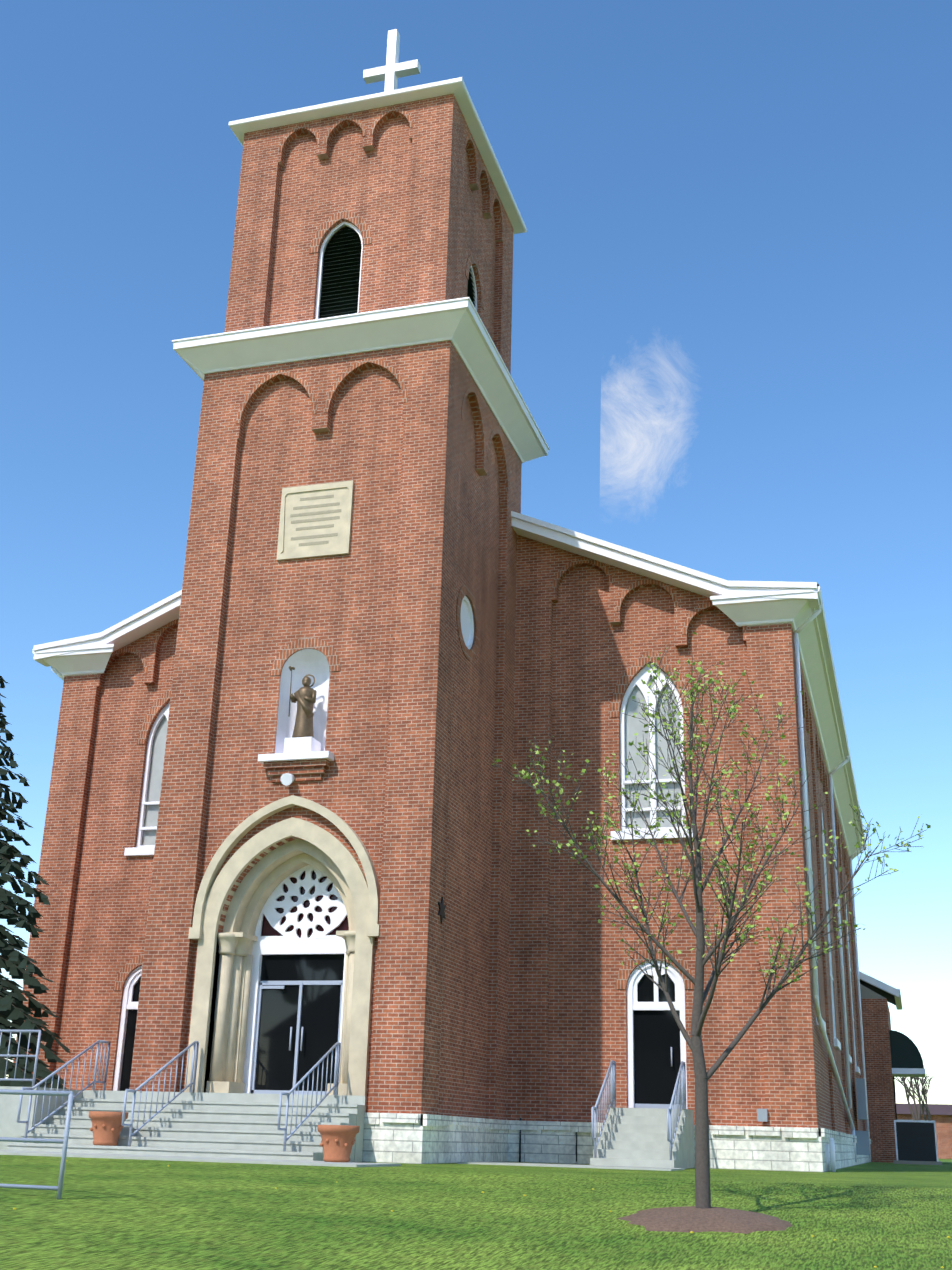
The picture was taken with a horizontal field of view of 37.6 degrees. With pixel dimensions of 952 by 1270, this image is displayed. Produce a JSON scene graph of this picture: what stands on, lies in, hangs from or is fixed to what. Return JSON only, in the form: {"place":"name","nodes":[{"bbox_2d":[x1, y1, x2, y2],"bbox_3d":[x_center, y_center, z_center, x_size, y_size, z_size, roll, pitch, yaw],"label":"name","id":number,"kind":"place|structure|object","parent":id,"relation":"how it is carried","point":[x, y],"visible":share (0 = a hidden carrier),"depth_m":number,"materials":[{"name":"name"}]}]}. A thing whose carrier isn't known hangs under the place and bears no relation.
{"place":"outdoors","nodes":[
{"label":"outdoors","id":0,"kind":"place"},
{"bbox_2d":[129,94,521,1119],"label":"bell tower","id":1,"kind":"structure","parent":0,"point":[411,788],"depth_m":30.35,"materials":[{"name":"red brick"}]},
{"bbox_2d":[13,535,865,1134],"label":"church wall","id":2,"kind":"structure","parent":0,"point":[591,635],"depth_m":33.00,"materials":[{"name":"red brick"}]},
{"bbox_2d":[0,1155,951,1269],"bbox_3d":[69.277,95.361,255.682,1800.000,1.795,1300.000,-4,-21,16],"label":"ground","id":3,"kind":"structure","parent":0,"point":[116,1214],"depth_m":14.00,"materials":[{"name":"green plant"}]},
{"bbox_2d":[0,676,70,1088],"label":"spruce","id":4,"kind":"object","parent":3,"relation":"on","point":[14,963],"visible":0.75,"depth_m":30.88,"materials":[{"name":"green plant"}]},
{"bbox_2d":[0,1030,685,1198],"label":"rails","id":5,"kind":"object","parent":3,"relation":"on","point":[195,1045],"visible":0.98,"depth_m":26.01,"materials":[{"name":"grey metal"}]},
{"bbox_2d":[0,1086,694,1170],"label":"stairs","id":6,"kind":"structure","parent":3,"relation":"on","point":[215,1127],"depth_m":25.66,"materials":[{"name":"concrete"}]},
{"bbox_2d":[89,1111,128,1145],"bbox_3d":[-6.526,8.729,24.762,0.690,0.565,0.690,-4,-21,16],"label":"planter","id":7,"kind":"object","parent":6,"relation":"on","point":[106,1127],"visible":1,"depth_m":24.55,"materials":[{"name":"ceramic"}]},
{"bbox_2d":[317,1125,359,1161],"bbox_3d":[-2.258,8.299,22.850,0.690,0.565,0.690,-4,-21,16],"label":"planter","id":8,"kind":"object","parent":6,"relation":"on","point":[337,1142],"visible":1,"depth_m":22.64,"materials":[{"name":"ceramic"}]},
{"bbox_2d":[32,511,870,1171],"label":"roof cornice","id":9,"kind":"structure","parent":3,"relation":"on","point":[754,603],"depth_m":35.18,"materials":[{"name":"white paint"}]},
{"bbox_2d":[13,1160,950,1267],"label":"dandelions","id":10,"kind":"object","parent":3,"relation":"on","point":[592,1189],"visible":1,"depth_m":13.74,"materials":[{"name":"yellow"}]},
{"bbox_2d":[261,986,835,1171],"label":"fittings","id":11,"kind":"object","parent":3,"relation":"on","point":[762,1114],"visible":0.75,"depth_m":29.30,"materials":[{"name":"black metal"}]},
{"bbox_2d":[362,1112,870,1171],"bbox_3d":[1.248,15.807,41.993,19.519,2.050,36.036,-4,-21,16],"label":"foundation","id":12,"kind":"object","parent":3,"relation":"on","point":[407,1138],"visible":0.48,"depth_m":28.87,"materials":[{"name":"stone"}]},
{"bbox_2d":[184,795,379,1111],"bbox_3d":[-3.630,6.278,27.824,4.040,6.049,1.220,-4,-21,16],"label":"portal","id":13,"kind":"object","parent":12,"relation":"on","point":[301,924],"visible":0.98,"depth_m":27.95,"materials":[{"name":"stone"}]},
{"bbox_2d":[172,29,549,785],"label":"tower trim","id":14,"kind":"structure","parent":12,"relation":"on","point":[340,323],"depth_m":32.21,"materials":[{"name":"white paint"}]},
{"bbox_2d":[288,666,316,737],"bbox_3d":[-3.617,1.443,29.305,0.616,1.588,0.473,-4,-21,16],"label":"statue","id":15,"kind":"object","parent":14,"relation":"on","point":[304,697],"visible":0.98,"depth_m":29.13,"materials":[{"name":"brown metal"}]},
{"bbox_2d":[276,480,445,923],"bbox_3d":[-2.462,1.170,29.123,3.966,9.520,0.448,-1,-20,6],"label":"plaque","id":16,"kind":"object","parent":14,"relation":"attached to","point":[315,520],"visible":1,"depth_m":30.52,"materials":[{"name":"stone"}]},
{"bbox_2d":[113,663,859,1108],"bbox_3d":[1.598,10.188,44.807,19.360,10.444,25.460,-4,-21,16],"label":"joinery","id":17,"kind":"object","parent":12,"relation":"on","point":[655,1047],"visible":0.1,"depth_m":32.71,"materials":[{"name":"white wood"}]},
{"bbox_2d":[616,1206,791,1233],"bbox_3d":[2.415,6.200,14.860,1.936,0.240,1.908,-4,-21,16],"label":"mulch ring","id":18,"kind":"object","parent":3,"relation":"on","point":[690,1218],"visible":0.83,"depth_m":14.43,"materials":[{"name":"brown soil"}]},
{"bbox_2d":[487,632,930,1208],"bbox_3d":[2.755,3.202,16.013,4.620,6.795,3.184,13,-23,-29],"label":"tree","id":19,"kind":"object","parent":3,"relation":"on","point":[701,1106],"visible":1,"depth_m":16.10,"materials":[{"name":"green plant"}]},
{"bbox_2d":[855,971,951,1164],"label":"annex","id":20,"kind":"object","parent":3,"relation":"on","point":[898,1134],"visible":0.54,"depth_m":56.61,"materials":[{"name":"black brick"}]},
{"bbox_2d":[895,1059,932,1120],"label":"tree","id":21,"kind":"object","parent":3,"relation":"on","point":[924,1092],"visible":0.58,"depth_m":76.26,"materials":[{"name":"green plant"}]},
{"bbox_2d":[0,0,951,1103],"label":"sky","id":22,"kind":"structure","parent":0,"point":[736,215],"materials":[{"name":"blue"}]},
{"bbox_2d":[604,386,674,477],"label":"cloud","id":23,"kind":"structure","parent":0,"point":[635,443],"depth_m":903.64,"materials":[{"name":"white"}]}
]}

